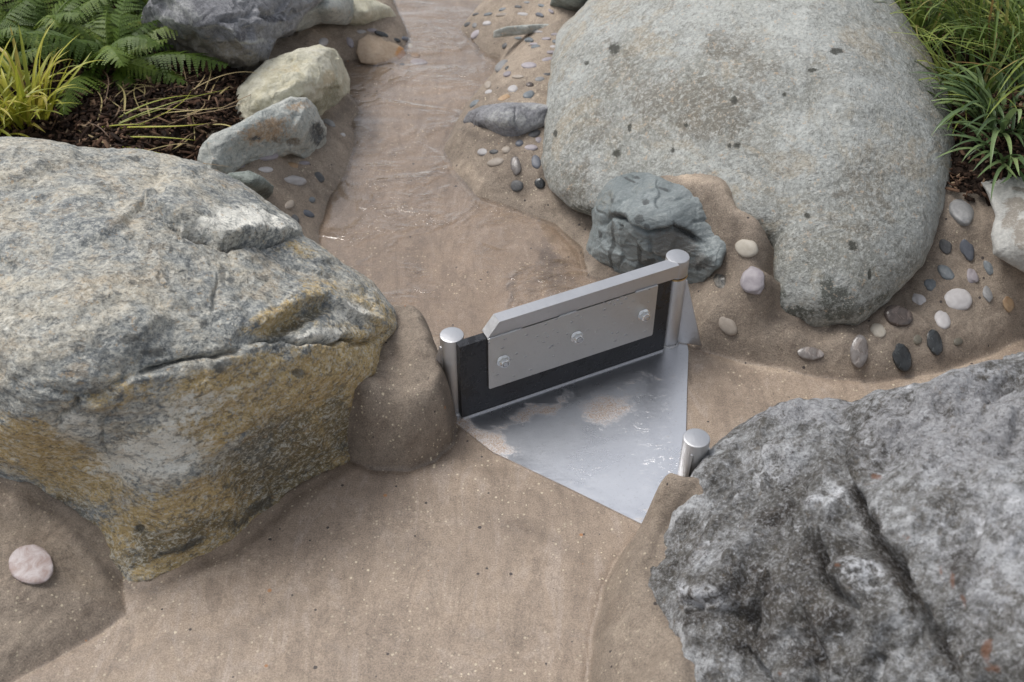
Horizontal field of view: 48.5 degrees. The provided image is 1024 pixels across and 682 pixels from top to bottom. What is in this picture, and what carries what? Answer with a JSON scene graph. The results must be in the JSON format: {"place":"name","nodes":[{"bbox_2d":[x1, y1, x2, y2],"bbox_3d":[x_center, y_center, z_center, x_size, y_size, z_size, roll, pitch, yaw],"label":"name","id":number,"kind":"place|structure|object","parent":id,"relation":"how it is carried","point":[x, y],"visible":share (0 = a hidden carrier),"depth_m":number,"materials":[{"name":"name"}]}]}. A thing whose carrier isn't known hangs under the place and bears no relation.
{"place":"outdoors","nodes":[
{"label":"outdoors","id":0,"kind":"place"},
{"bbox_2d":[344,3,562,287],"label":"water","id":1,"kind":"structure","parent":0,"point":[416,73],"depth_m":3.08,"materials":[{"name":"liquid"}]},
{"bbox_2d":[0,0,1023,681],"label":"stream channel","id":2,"kind":"object","parent":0,"point":[420,536],"visible":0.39,"depth_m":1.97,"materials":[{"name":"concrete"}]},
{"bbox_2d":[9,544,53,583],"bbox_3d":[-0.747,0.347,1.770,0.074,0.012,0.073,0,42,0],"label":"pebble","id":3,"kind":"object","parent":2,"relation":"on","point":[31,564],"visible":1,"depth_m":1.76,"materials":[{"name":"stone"}]},
{"bbox_2d":[227,171,273,198],"bbox_3d":[-0.557,-0.322,2.402,0.098,0.116,0.109,0,42,0],"label":"green grey rock","id":4,"kind":"object","parent":2,"relation":"on","point":[261,186],"visible":0.57,"depth_m":2.35,"materials":[{"name":"stone"}]},
{"bbox_2d":[197,96,326,173],"bbox_3d":[-0.559,-0.447,2.567,0.367,0.206,0.147,-33,51,-31],"label":"rust speckled rock","id":5,"kind":"object","parent":2,"relation":"on","point":[296,126],"visible":0.84,"depth_m":2.49,"materials":[{"name":"stone"}]},
{"bbox_2d":[258,167,272,172],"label":"pebble","id":6,"kind":"object","parent":2,"relation":"on","point":[266,169],"visible":1,"depth_m":2.50,"materials":[{"name":"stone"}]},
{"bbox_2d":[259,153,278,160],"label":"pebble","id":7,"kind":"object","parent":2,"relation":"on","point":[271,157],"visible":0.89,"depth_m":2.52,"materials":[{"name":"stone"}]},
{"bbox_2d":[285,200,293,208],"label":"pebble","id":8,"kind":"object","parent":2,"relation":"on","point":[289,204],"visible":1,"depth_m":2.49,"materials":[{"name":"stone"}]},
{"bbox_2d":[288,162,297,167],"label":"pebble","id":9,"kind":"object","parent":2,"relation":"on","point":[293,164],"visible":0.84,"depth_m":2.58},
{"bbox_2d":[291,214,298,222],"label":"pebble","id":10,"kind":"object","parent":2,"relation":"on","point":[295,217],"visible":0.44,"depth_m":2.49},
{"bbox_2d":[284,175,306,185],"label":"pebble","id":11,"kind":"object","parent":2,"relation":"on","point":[296,180],"visible":1,"depth_m":2.54,"materials":[{"name":"stone"}]},
{"bbox_2d":[299,161,309,164],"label":"pebble","id":12,"kind":"object","parent":2,"relation":"on","point":[304,162],"visible":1,"depth_m":2.60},
{"bbox_2d":[303,210,313,217],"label":"pebble","id":13,"kind":"object","parent":2,"relation":"on","point":[307,213],"visible":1,"depth_m":2.52,"materials":[{"name":"grey stone"}]},
{"bbox_2d":[309,197,315,202],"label":"pebble","id":14,"kind":"object","parent":2,"relation":"on","point":[312,199],"visible":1,"depth_m":2.55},
{"bbox_2d":[315,172,324,182],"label":"pebble","id":15,"kind":"object","parent":2,"relation":"on","point":[320,177],"visible":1,"depth_m":2.61,"materials":[{"name":"stone"}]},
{"bbox_2d":[319,38,327,45],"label":"pebble","id":16,"kind":"object","parent":2,"relation":"on","point":[323,41],"visible":0.82,"depth_m":3.00,"materials":[{"name":"stone"}]},
{"bbox_2d":[295,0,353,31],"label":"pale grey rock","id":17,"kind":"object","parent":2,"relation":"on","point":[338,12],"visible":0.75,"depth_m":2.97,"materials":[{"name":"stone"}]},
{"bbox_2d":[322,118,334,126],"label":"pebble","id":18,"kind":"object","parent":2,"relation":"on","point":[329,122],"visible":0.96,"depth_m":2.77,"materials":[{"name":"stone"}]},
{"bbox_2d":[346,37,353,47],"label":"pebble","id":19,"kind":"object","parent":2,"relation":"on","point":[350,42],"visible":1,"depth_m":3.09,"materials":[{"name":"stone"}]},
{"bbox_2d":[367,28,376,31],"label":"pebble","id":20,"kind":"object","parent":2,"relation":"on","point":[371,29],"visible":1,"depth_m":3.11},
{"bbox_2d":[375,31,387,36],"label":"pebble","id":21,"kind":"object","parent":2,"relation":"on","point":[381,33],"visible":1,"depth_m":3.11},
{"bbox_2d":[411,53,419,57],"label":"pebble","id":22,"kind":"object","parent":2,"relation":"on","point":[415,55],"visible":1,"depth_m":3.13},
{"bbox_2d":[410,59,427,64],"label":"pebble","id":23,"kind":"object","parent":2,"relation":"on","point":[418,61],"visible":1,"depth_m":3.10,"materials":[{"name":"stone"}]},
{"bbox_2d":[470,100,478,107],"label":"pebble","id":24,"kind":"object","parent":2,"relation":"on","point":[473,103],"visible":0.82,"depth_m":2.80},
{"bbox_2d":[471,30,478,38],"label":"pebble","id":25,"kind":"object","parent":2,"relation":"on","point":[475,33],"visible":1,"depth_m":3.17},
{"bbox_2d":[477,148,486,155],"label":"pebble","id":26,"kind":"object","parent":2,"relation":"on","point":[482,151],"visible":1,"depth_m":2.65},
{"bbox_2d":[483,21,490,25],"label":"pebble","id":27,"kind":"object","parent":2,"relation":"on","point":[486,23],"visible":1,"depth_m":3.15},
{"bbox_2d":[484,81,490,88],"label":"pebble","id":28,"kind":"object","parent":2,"relation":"on","point":[487,85],"visible":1,"depth_m":2.83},
{"bbox_2d":[489,149,497,153],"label":"pebble","id":29,"kind":"object","parent":2,"relation":"on","point":[493,151],"visible":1,"depth_m":2.63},
{"bbox_2d":[487,157,503,166],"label":"pebble","id":30,"kind":"object","parent":2,"relation":"on","point":[497,161],"visible":1,"depth_m":2.62,"materials":[{"name":"stone"}]},
{"bbox_2d":[495,60,507,72],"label":"pebble","id":31,"kind":"object","parent":2,"relation":"on","point":[499,65],"visible":0.62,"depth_m":2.90,"materials":[{"name":"stone"}]},
{"bbox_2d":[496,13,506,16],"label":"pebble","id":32,"kind":"object","parent":2,"relation":"on","point":[500,14],"visible":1,"depth_m":3.13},
{"bbox_2d":[498,94,509,100],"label":"pebble","id":33,"kind":"object","parent":2,"relation":"on","point":[503,97],"visible":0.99,"depth_m":2.72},
{"bbox_2d":[463,102,547,136],"bbox_3d":[-0.022,-0.509,2.694,0.252,0.142,0.133,14,44,15],"label":"bank slate stone","id":34,"kind":"object","parent":2,"relation":"on","point":[509,119],"visible":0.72,"depth_m":2.62,"materials":[{"name":"stone"}]},
{"bbox_2d":[502,146,509,153],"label":"pebble","id":35,"kind":"object","parent":2,"relation":"on","point":[505,149],"visible":1,"depth_m":2.62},
{"bbox_2d":[503,71,510,76],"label":"pebble","id":36,"kind":"object","parent":2,"relation":"on","point":[506,73],"visible":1,"depth_m":2.81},
{"bbox_2d":[508,85,517,91],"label":"pebble","id":37,"kind":"object","parent":2,"relation":"on","point":[512,88],"visible":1,"depth_m":2.75,"materials":[{"name":"stone"}]},
{"bbox_2d":[510,156,520,175],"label":"pebble","id":38,"kind":"object","parent":2,"relation":"on","point":[515,164],"visible":1,"depth_m":2.59,"materials":[{"name":"stone"}]},
{"bbox_2d":[510,180,522,191],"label":"pebble","id":39,"kind":"object","parent":2,"relation":"on","point":[516,185],"visible":1,"depth_m":2.59,"materials":[{"name":"stone"}]},
{"bbox_2d":[512,75,523,78],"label":"pebble","id":40,"kind":"object","parent":2,"relation":"on","point":[517,76],"visible":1,"depth_m":2.77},
{"bbox_2d":[515,140,522,146],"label":"pebble","id":41,"kind":"object","parent":2,"relation":"on","point":[519,143],"visible":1,"depth_m":2.62,"materials":[{"name":"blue stone"}]},
{"bbox_2d":[493,24,548,37],"bbox_3d":[0.052,-0.817,2.995,0.207,0.067,0.065,8,42,8],"label":"flat rock","id":42,"kind":"object","parent":2,"relation":"on","point":[506,31],"visible":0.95,"depth_m":2.98,"materials":[{"name":"stone"}]},
{"bbox_2d":[523,90,534,97],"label":"pebble","id":43,"kind":"object","parent":2,"relation":"on","point":[529,94],"visible":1,"depth_m":2.71,"materials":[{"name":"stone"}]},
{"bbox_2d":[521,62,536,67],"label":"pebble","id":44,"kind":"object","parent":2,"relation":"on","point":[528,65],"visible":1,"depth_m":2.79,"materials":[{"name":"stone"}]},
{"bbox_2d":[524,37,533,41],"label":"pebble","id":45,"kind":"object","parent":2,"relation":"on","point":[528,39],"visible":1,"depth_m":2.94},
{"bbox_2d":[526,82,533,86],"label":"pebble","id":46,"kind":"object","parent":2,"relation":"on","point":[529,84],"visible":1,"depth_m":2.74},
{"bbox_2d":[525,145,537,149],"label":"pebble","id":47,"kind":"object","parent":2,"relation":"on","point":[531,147],"visible":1,"depth_m":2.61,"materials":[{"name":"stone"}]},
{"bbox_2d":[528,130,540,136],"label":"pebble","id":48,"kind":"object","parent":2,"relation":"on","point":[535,133],"visible":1,"depth_m":2.63,"materials":[{"name":"stone"}]},
{"bbox_2d":[531,155,540,168],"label":"pebble","id":49,"kind":"object","parent":2,"relation":"on","point":[536,162],"visible":1,"depth_m":2.59,"materials":[{"name":"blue stone"}]},
{"bbox_2d":[535,137,541,142],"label":"pebble","id":50,"kind":"object","parent":2,"relation":"on","point":[538,139],"visible":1,"depth_m":2.62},
{"bbox_2d":[534,178,544,188],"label":"pebble","id":51,"kind":"object","parent":2,"relation":"on","point":[539,183],"visible":1,"depth_m":2.58,"materials":[{"name":"stone"}]},
{"bbox_2d":[535,12,543,16],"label":"pebble","id":52,"kind":"object","parent":2,"relation":"on","point":[538,14],"visible":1,"depth_m":3.02,"materials":[{"name":"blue stone"}]},
{"bbox_2d":[535,77,544,80],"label":"pebble","id":53,"kind":"object","parent":2,"relation":"on","point":[539,78],"visible":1,"depth_m":2.75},
{"bbox_2d":[542,57,551,60],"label":"pebble","id":54,"kind":"object","parent":2,"relation":"on","point":[546,58],"visible":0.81,"depth_m":2.80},
{"bbox_2d":[550,0,587,10],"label":"dark back rock","id":55,"kind":"object","parent":2,"relation":"on","point":[573,5],"visible":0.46,"depth_m":2.94,"materials":[{"name":"grey stone"}]},
{"bbox_2d":[457,342,687,523],"bbox_3d":[0.184,0.171,2.062,0.525,0.006,0.422,-17,45,-18],"label":"steel floor plate","id":56,"kind":"object","parent":2,"relation":"on","point":[611,439],"visible":0.77,"depth_m":2.07,"materials":[{"name":"metal"}]},
{"bbox_2d":[436,327,463,415],"bbox_3d":[-0.120,0.064,2.060,0.077,0.201,0.051,0,42,0],"label":"stop post","id":57,"kind":"object","parent":56,"relation":"on","point":[446,356],"visible":0.42,"depth_m":2.01,"materials":[{"name":"metal"}]},
{"bbox_2d":[664,274,700,348],"bbox_3d":[0.328,-0.056,2.203,0.091,0.193,0.050,0,42,0],"label":"hinge post","id":58,"kind":"object","parent":56,"relation":"on","point":[681,325],"visible":0.64,"depth_m":2.19,"materials":[{"name":"metal"}]},
{"bbox_2d":[456,249,689,418],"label":"sluice gate","id":59,"kind":"structure","parent":58,"relation":"attached to","point":[511,355],"depth_m":2.08,"materials":[{"name":"silver metal"}]},
{"bbox_2d":[677,428,710,476],"bbox_3d":[0.275,0.247,1.842,0.099,0.220,0.062,-31,50,-30],"label":"stop post","id":60,"kind":"object","parent":2,"relation":"on","point":[695,449],"visible":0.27,"depth_m":1.79,"materials":[{"name":"metal"}]},
{"bbox_2d":[713,274,725,287],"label":"pebble","id":61,"kind":"object","parent":2,"relation":"on","point":[719,280],"visible":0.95,"depth_m":2.24,"materials":[{"name":"stone"}]},
{"bbox_2d":[719,317,737,335],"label":"pebble","id":62,"kind":"object","parent":2,"relation":"on","point":[727,326],"visible":1,"depth_m":2.21,"materials":[{"name":"stone"}]},
{"bbox_2d":[735,239,757,257],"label":"pebble","id":63,"kind":"object","parent":2,"relation":"on","point":[746,248],"visible":1,"depth_m":2.19,"materials":[{"name":"stone"}]},
{"bbox_2d":[740,266,763,294],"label":"pebble","id":64,"kind":"object","parent":2,"relation":"on","point":[752,280],"visible":1,"depth_m":2.17,"materials":[{"name":"stone"}]},
{"bbox_2d":[797,347,823,359],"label":"pebble","id":65,"kind":"object","parent":2,"relation":"on","point":[810,353],"visible":1,"depth_m":2.18,"materials":[{"name":"stone"}]},
{"bbox_2d":[850,334,867,367],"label":"pebble","id":66,"kind":"object","parent":2,"relation":"on","point":[859,351],"visible":1,"depth_m":2.16,"materials":[{"name":"stone"}]},
{"bbox_2d":[870,323,885,337],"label":"pebble","id":67,"kind":"object","parent":2,"relation":"on","point":[878,330],"visible":1,"depth_m":2.19,"materials":[{"name":"stone"}]},
{"bbox_2d":[884,305,912,326],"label":"pebble","id":68,"kind":"object","parent":2,"relation":"on","point":[898,315],"visible":1,"depth_m":2.19,"materials":[{"name":"stone"}]},
{"bbox_2d":[892,343,911,371],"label":"pebble","id":69,"kind":"object","parent":2,"relation":"on","point":[901,357],"visible":1,"depth_m":2.17,"materials":[{"name":"stone"}]},
{"bbox_2d":[913,334,921,344],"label":"pebble","id":70,"kind":"object","parent":2,"relation":"on","point":[917,339],"visible":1,"depth_m":2.19,"materials":[{"name":"stone"}]},
{"bbox_2d":[912,294,925,304],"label":"pebble","id":71,"kind":"object","parent":2,"relation":"on","point":[919,299],"visible":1,"depth_m":2.25,"materials":[{"name":"stone"}]},
{"bbox_2d":[924,279,935,290],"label":"pebble","id":72,"kind":"object","parent":2,"relation":"on","point":[929,284],"visible":1,"depth_m":2.25,"materials":[{"name":"stone"}]},
{"bbox_2d":[927,329,942,355],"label":"pebble","id":73,"kind":"object","parent":2,"relation":"on","point":[934,343],"visible":1,"depth_m":2.19,"materials":[{"name":"stone"}]},
{"bbox_2d":[934,310,950,328],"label":"pebble","id":74,"kind":"object","parent":2,"relation":"on","point":[942,319],"visible":1,"depth_m":2.21,"materials":[{"name":"stone"}]},
{"bbox_2d":[939,239,951,253],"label":"pebble","id":75,"kind":"object","parent":2,"relation":"on","point":[945,246],"visible":1,"depth_m":2.27,"materials":[{"name":"stone"}]},
{"bbox_2d":[937,265,954,279],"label":"pebble","id":76,"kind":"object","parent":2,"relation":"on","point":[945,272],"visible":1,"depth_m":2.26,"materials":[{"name":"stone"}]},
{"bbox_2d":[944,288,971,309],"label":"pebble","id":77,"kind":"object","parent":2,"relation":"on","point":[958,298],"visible":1,"depth_m":2.23,"materials":[{"name":"stone"}]},
{"bbox_2d":[954,338,962,345],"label":"pebble","id":78,"kind":"object","parent":2,"relation":"on","point":[958,341],"visible":1,"depth_m":2.21,"materials":[{"name":"stone"}]},
{"bbox_2d":[949,199,973,225],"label":"pebble","id":79,"kind":"object","parent":2,"relation":"on","point":[961,211],"visible":1,"depth_m":2.27,"materials":[{"name":"stone"}]},
{"bbox_2d":[960,239,973,260],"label":"pebble","id":80,"kind":"object","parent":2,"relation":"on","point":[967,249],"visible":1,"depth_m":2.26,"materials":[{"name":"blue stone"}]},
{"bbox_2d":[967,268,978,282],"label":"pebble","id":81,"kind":"object","parent":2,"relation":"on","point":[972,276],"visible":1,"depth_m":2.25,"materials":[{"name":"stone"}]},
{"bbox_2d":[982,286,992,301],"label":"pebble","id":82,"kind":"object","parent":2,"relation":"on","point":[987,294],"visible":1,"depth_m":2.24,"materials":[{"name":"stone"}]},
{"bbox_2d":[983,261,992,274],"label":"pebble","id":83,"kind":"object","parent":2,"relation":"on","point":[988,266],"visible":1,"depth_m":2.25,"materials":[{"name":"stone"}]},
{"bbox_2d":[981,176,1023,271],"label":"pale flat stone","id":84,"kind":"object","parent":2,"relation":"on","point":[1007,205],"visible":0.94,"depth_m":2.20,"materials":[{"name":"stone"}]},
{"bbox_2d":[1003,296,1014,311],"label":"pebble","id":85,"kind":"object","parent":2,"relation":"on","point":[1008,304],"visible":1,"depth_m":2.24,"materials":[{"name":"stone"}]},
{"bbox_2d":[0,0,1023,205],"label":"ground","id":86,"kind":"structure","parent":0,"point":[957,169],"depth_m":2.49,"materials":[{"name":"brown soil"}]},
{"bbox_2d":[0,0,130,67],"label":"fern","id":87,"kind":"object","parent":86,"relation":"on","point":[64,9],"visible":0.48,"depth_m":2.70,"materials":[{"name":"plant"}]},
{"bbox_2d":[0,0,247,160],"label":"bark mulch","id":88,"kind":"object","parent":86,"relation":"on","point":[63,121],"visible":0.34,"depth_m":2.52,"materials":[{"name":"wood"}]},
{"bbox_2d":[0,38,79,137],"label":"sedge clump","id":89,"kind":"object","parent":88,"relation":"on","point":[9,101],"visible":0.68,"depth_m":2.42,"materials":[{"name":"plant"}]},
{"bbox_2d":[0,0,84,73],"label":"fern","id":90,"kind":"object","parent":88,"relation":"on","point":[17,16],"visible":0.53,"depth_m":2.63,"materials":[{"name":"plant"}]},
{"bbox_2d":[0,23,102,133],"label":"sedge clump","id":91,"kind":"object","parent":88,"relation":"on","point":[18,75],"visible":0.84,"depth_m":2.45,"materials":[{"name":"plant"}]},
{"bbox_2d":[6,0,227,114],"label":"fern","id":92,"kind":"object","parent":88,"relation":"on","point":[123,48],"visible":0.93,"depth_m":2.61,"materials":[{"name":"plant"}]},
{"bbox_2d":[96,0,148,31],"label":"fern","id":93,"kind":"object","parent":88,"relation":"on","point":[142,3],"visible":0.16,"depth_m":2.91,"materials":[{"name":"plant"}]},
{"bbox_2d":[72,49,257,166],"bbox_3d":[-0.782,-0.512,2.582,0.476,0.144,0.477,0,42,0],"label":"dry straw","id":94,"kind":"object","parent":88,"relation":"on","point":[189,114],"visible":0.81,"depth_m":2.53,"materials":[{"name":"plant"}]},
{"bbox_2d":[102,89,227,152],"bbox_3d":[-0.777,-0.491,2.468,0.271,0.054,0.235,9,42,10],"label":"sedge clump","id":95,"kind":"object","parent":86,"relation":"on","point":[130,118],"visible":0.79,"depth_m":2.46,"materials":[{"name":"plant"}]},
{"bbox_2d":[0,136,397,581],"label":"schist boulder","id":96,"kind":"object","parent":86,"relation":"on","point":[190,350],"visible":0.94,"depth_m":1.80,"materials":[{"name":"stone"}]},
{"bbox_2d":[141,0,322,72],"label":"dark slate rock","id":97,"kind":"object","parent":86,"relation":"on","point":[242,35],"visible":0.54,"depth_m":2.66,"materials":[{"name":"stone"}]},
{"bbox_2d":[235,44,349,120],"bbox_3d":[-0.524,-0.578,2.774,0.198,0.266,0.439,23,47,24],"label":"cream rock","id":98,"kind":"object","parent":86,"relation":"on","point":[317,76],"visible":0.56,"depth_m":2.66,"materials":[{"name":"stone"}]},
{"bbox_2d":[349,0,395,25],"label":"greenish white rock","id":99,"kind":"object","parent":86,"relation":"on","point":[367,11],"visible":0.5,"depth_m":3.10,"materials":[{"name":"beige stone"}]},
{"bbox_2d":[356,34,405,65],"bbox_3d":[-0.356,-0.796,3.115,0.130,0.076,0.115,0,42,0],"label":"orange flat rock","id":100,"kind":"object","parent":86,"relation":"on","point":[375,50],"visible":0.99,"depth_m":3.09,"materials":[{"name":"stone"}]},
{"bbox_2d":[586,172,725,283],"bbox_3d":[0.293,-0.230,2.373,0.376,0.264,0.202,24,47,25],"label":"blue grey rock","id":101,"kind":"object","parent":86,"relation":"on","point":[641,219],"visible":0.72,"depth_m":2.27,"materials":[{"name":"stone"}]},
{"bbox_2d":[541,0,954,326],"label":"granite boulder","id":102,"kind":"object","parent":86,"relation":"on","point":[804,130],"visible":0.91,"depth_m":2.29,"materials":[{"name":"stone"}]},
{"bbox_2d":[648,352,1023,681],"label":"craggy boulder","id":103,"kind":"object","parent":86,"relation":"on","point":[876,535],"visible":0.99,"depth_m":1.49,"materials":[{"name":"grey stone"}]},
{"bbox_2d":[875,0,1023,67],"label":"sedge clump","id":104,"kind":"object","parent":86,"relation":"on","point":[918,20],"visible":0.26,"depth_m":2.61,"materials":[{"name":"plant"}]},
{"bbox_2d":[890,0,1023,77],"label":"sedge clump","id":105,"kind":"object","parent":86,"relation":"on","point":[983,24],"visible":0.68,"depth_m":2.50,"materials":[{"name":"plant"}]},
{"bbox_2d":[893,0,1023,119],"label":"sedge clump","id":106,"kind":"object","parent":86,"relation":"on","point":[1020,47],"visible":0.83,"depth_m":2.40,"materials":[{"name":"plant"}]},
{"bbox_2d":[898,0,1023,201],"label":"bark mulch","id":107,"kind":"object","parent":86,"relation":"on","point":[1001,143],"visible":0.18,"depth_m":2.33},
{"bbox_2d":[898,0,1023,153],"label":"sedge clump","id":108,"kind":"object","parent":107,"relation":"on","point":[988,79],"visible":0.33,"depth_m":2.49,"materials":[{"name":"plant"}]},
{"bbox_2d":[916,52,1023,167],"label":"lilyturf","id":109,"kind":"object","parent":107,"relation":"on","point":[982,97],"visible":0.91,"depth_m":2.36,"materials":[{"name":"plant"}]},
{"bbox_2d":[935,85,1023,198],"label":"lilyturf","id":110,"kind":"object","parent":107,"relation":"on","point":[1007,166],"visible":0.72,"depth_m":2.27,"materials":[{"name":"plant"}]}
]}

